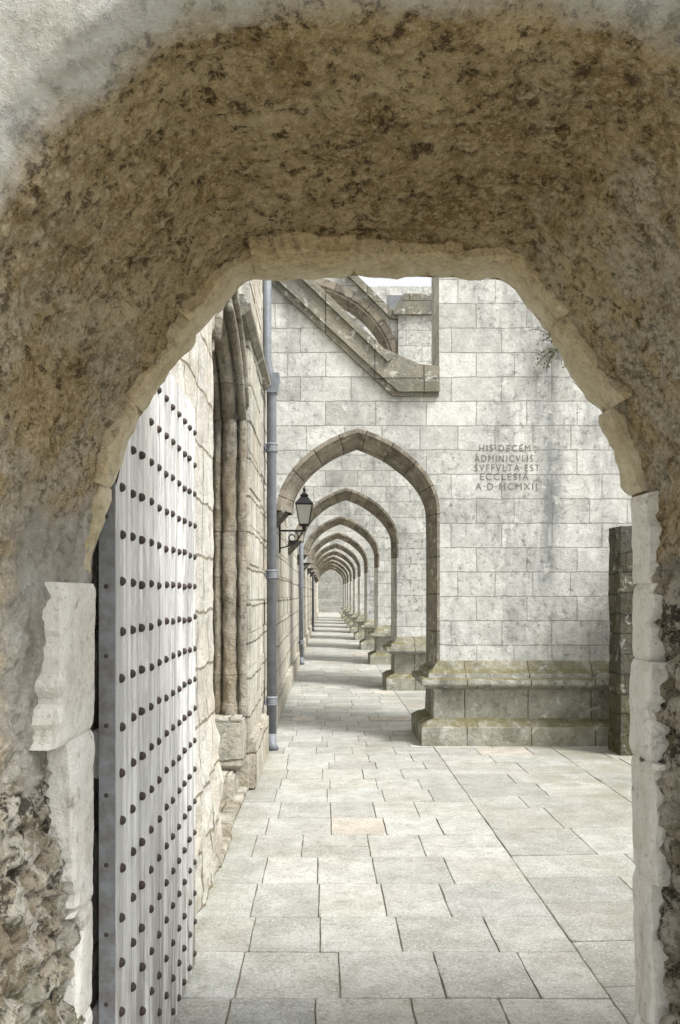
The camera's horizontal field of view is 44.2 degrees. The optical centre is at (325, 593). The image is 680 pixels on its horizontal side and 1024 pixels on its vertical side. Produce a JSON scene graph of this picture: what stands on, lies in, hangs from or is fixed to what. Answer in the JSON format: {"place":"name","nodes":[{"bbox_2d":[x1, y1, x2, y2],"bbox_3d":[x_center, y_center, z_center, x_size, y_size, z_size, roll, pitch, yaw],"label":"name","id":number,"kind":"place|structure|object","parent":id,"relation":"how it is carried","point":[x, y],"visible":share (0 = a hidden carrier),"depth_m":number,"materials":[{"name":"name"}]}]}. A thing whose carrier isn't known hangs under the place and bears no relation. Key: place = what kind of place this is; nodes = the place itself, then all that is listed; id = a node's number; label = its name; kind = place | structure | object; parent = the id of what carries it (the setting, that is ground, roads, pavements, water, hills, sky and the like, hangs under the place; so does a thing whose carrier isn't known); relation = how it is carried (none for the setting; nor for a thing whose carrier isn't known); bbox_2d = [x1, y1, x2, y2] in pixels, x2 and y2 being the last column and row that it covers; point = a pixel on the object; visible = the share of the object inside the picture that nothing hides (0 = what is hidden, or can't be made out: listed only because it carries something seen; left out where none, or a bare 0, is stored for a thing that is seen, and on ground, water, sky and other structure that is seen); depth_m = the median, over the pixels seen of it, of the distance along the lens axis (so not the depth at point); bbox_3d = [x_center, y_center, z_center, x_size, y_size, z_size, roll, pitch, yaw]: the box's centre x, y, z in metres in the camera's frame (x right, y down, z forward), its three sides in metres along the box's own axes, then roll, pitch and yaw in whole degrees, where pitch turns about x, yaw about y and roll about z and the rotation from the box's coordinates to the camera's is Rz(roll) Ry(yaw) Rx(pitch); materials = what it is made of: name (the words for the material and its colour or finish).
{"place":"outdoors","nodes":[
{"label":"outdoors","id":0,"kind":"place"},
{"bbox_2d":[345,286,430,340],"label":"transept building","id":1,"kind":"structure","parent":0,"point":[390,296],"depth_m":78.00,"materials":[{"name":"stone"}]},
{"bbox_2d":[388,295,401,309],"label":"window","id":2,"kind":"structure","parent":1,"relation":"in","point":[393,300],"depth_m":77.94,"materials":[{"name":"grey glass"}]},
{"bbox_2d":[359,276,430,285],"label":"sky","id":3,"kind":"structure","parent":0,"point":[406,281],"materials":[{"name":"white"}]},
{"bbox_2d":[174,612,636,1023],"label":"paving","id":4,"kind":"structure","parent":0,"point":[290,972],"depth_m":4.71,"materials":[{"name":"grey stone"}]},
{"bbox_2d":[208,787,246,889],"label":"stone kerb","id":5,"kind":"structure","parent":4,"relation":"on","point":[228,811],"depth_m":5.89,"materials":[{"name":"stone"}]},
{"bbox_2d":[307,539,364,639],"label":"flying buttress","id":6,"kind":"structure","parent":4,"relation":"on","point":[353,553],"depth_m":29.22,"materials":[{"name":"stone"}]},
{"bbox_2d":[304,524,374,649],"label":"flying buttress","id":7,"kind":"structure","parent":4,"relation":"on","point":[359,543],"depth_m":24.17,"materials":[{"name":"stone"}]},
{"bbox_2d":[0,0,679,1023],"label":"stone gateway","id":8,"kind":"object","parent":4,"relation":"on","point":[174,174],"visible":1,"depth_m":1.79,"materials":[{"name":"stone"}]},
{"bbox_2d":[93,372,196,1023],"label":"studded door","id":9,"kind":"structure","parent":8,"relation":"attached to","point":[144,767],"depth_m":2.66,"materials":[{"name":"grey wood"}]},
{"bbox_2d":[297,500,390,664],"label":"flying buttress","id":10,"kind":"structure","parent":4,"relation":"on","point":[368,527],"depth_m":19.12,"materials":[{"name":"stone"}]},
{"bbox_2d":[288,276,430,690],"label":"flying buttress","id":11,"kind":"structure","parent":4,"relation":"on","point":[386,496],"depth_m":14.07,"materials":[{"name":"stone"}]},
{"bbox_2d":[266,277,631,745],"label":"flying buttress","id":12,"kind":"structure","parent":4,"relation":"on","point":[484,438],"depth_m":9.00,"materials":[{"name":"stone"}]},
{"bbox_2d":[526,326,575,383],"bbox_3d":[2.448,-2.572,8.911,0.675,0.728,0.158,0,0,0],"label":"wall plant","id":13,"kind":"object","parent":12,"relation":"attached to","point":[550,351],"depth_m":8.91,"materials":[{"name":"green plant"}]},
{"bbox_2d":[608,526,634,755],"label":"garden wall","id":14,"kind":"structure","parent":4,"relation":"on","point":[620,593],"depth_m":8.29,"materials":[{"name":"stone"}]},
{"label":"ground","id":15,"kind":"structure","parent":0,"visible":0},
{"bbox_2d":[90,279,318,1023],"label":"church wall","id":16,"kind":"structure","parent":15,"relation":"on","point":[219,372],"depth_m":6.72,"materials":[{"name":"stone"}]},
{"bbox_2d":[262,280,279,750],"bbox_3d":[-0.565,-1.638,8.615,0.180,6.525,0.230,0,0,0],"label":"drainpipe","id":17,"kind":"object","parent":16,"relation":"attached to","point":[270,575],"visible":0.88,"depth_m":8.57,"materials":[{"name":"grey metal"}]},
{"bbox_2d":[279,487,312,552],"bbox_3d":[-0.401,-1.010,11.400,0.469,0.900,0.247,0,0,0],"label":"wall lantern","id":18,"kind":"object","parent":16,"relation":"attached to","point":[304,504],"depth_m":11.33,"materials":[{"name":"black paint"}]},
{"bbox_2d":[298,543,304,664],"bbox_3d":[-0.551,-0.338,18.995,0.157,3.925,0.230,0,0,0],"label":"drainpipe","id":19,"kind":"object","parent":16,"relation":"attached to","point":[301,598],"visible":0.7,"depth_m":18.96,"materials":[{"name":"grey metal"}]},
{"bbox_2d":[311,574,314,630],"bbox_3d":[-0.551,-0.338,36.495,0.157,3.925,0.230,0,0,0],"label":"drainpipe","id":20,"kind":"object","parent":16,"relation":"attached to","point":[312,589],"visible":0.68,"depth_m":36.45,"materials":[{"name":"grey metal"}]},
{"bbox_2d":[316,567,344,618],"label":"flying buttress","id":21,"kind":"structure","parent":16,"relation":"attached to","point":[342,576],"depth_m":54.52,"materials":[{"name":"stone"}]},
{"bbox_2d":[315,564,346,620],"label":"flying buttress","id":22,"kind":"structure","parent":16,"relation":"attached to","point":[344,575],"depth_m":49.46,"materials":[{"name":"stone"}]},
{"bbox_2d":[314,560,349,623],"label":"flying buttress","id":23,"kind":"structure","parent":16,"relation":"attached to","point":[345,570],"depth_m":44.40,"materials":[{"name":"stone"}]},
{"bbox_2d":[314,555,352,627],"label":"flying buttress","id":24,"kind":"structure","parent":16,"relation":"attached to","point":[343,562],"depth_m":39.32,"materials":[{"name":"stone"}]},
{"bbox_2d":[310,548,357,632],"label":"flying buttress","id":25,"kind":"structure","parent":16,"relation":"attached to","point":[348,559],"depth_m":34.27,"materials":[{"name":"stone"}]},
{"bbox_2d":[318,569,342,611],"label":"end wall","id":26,"kind":"structure","parent":15,"relation":"on","point":[330,590],"depth_m":72.60,"materials":[{"name":"grey stone"}]}
]}

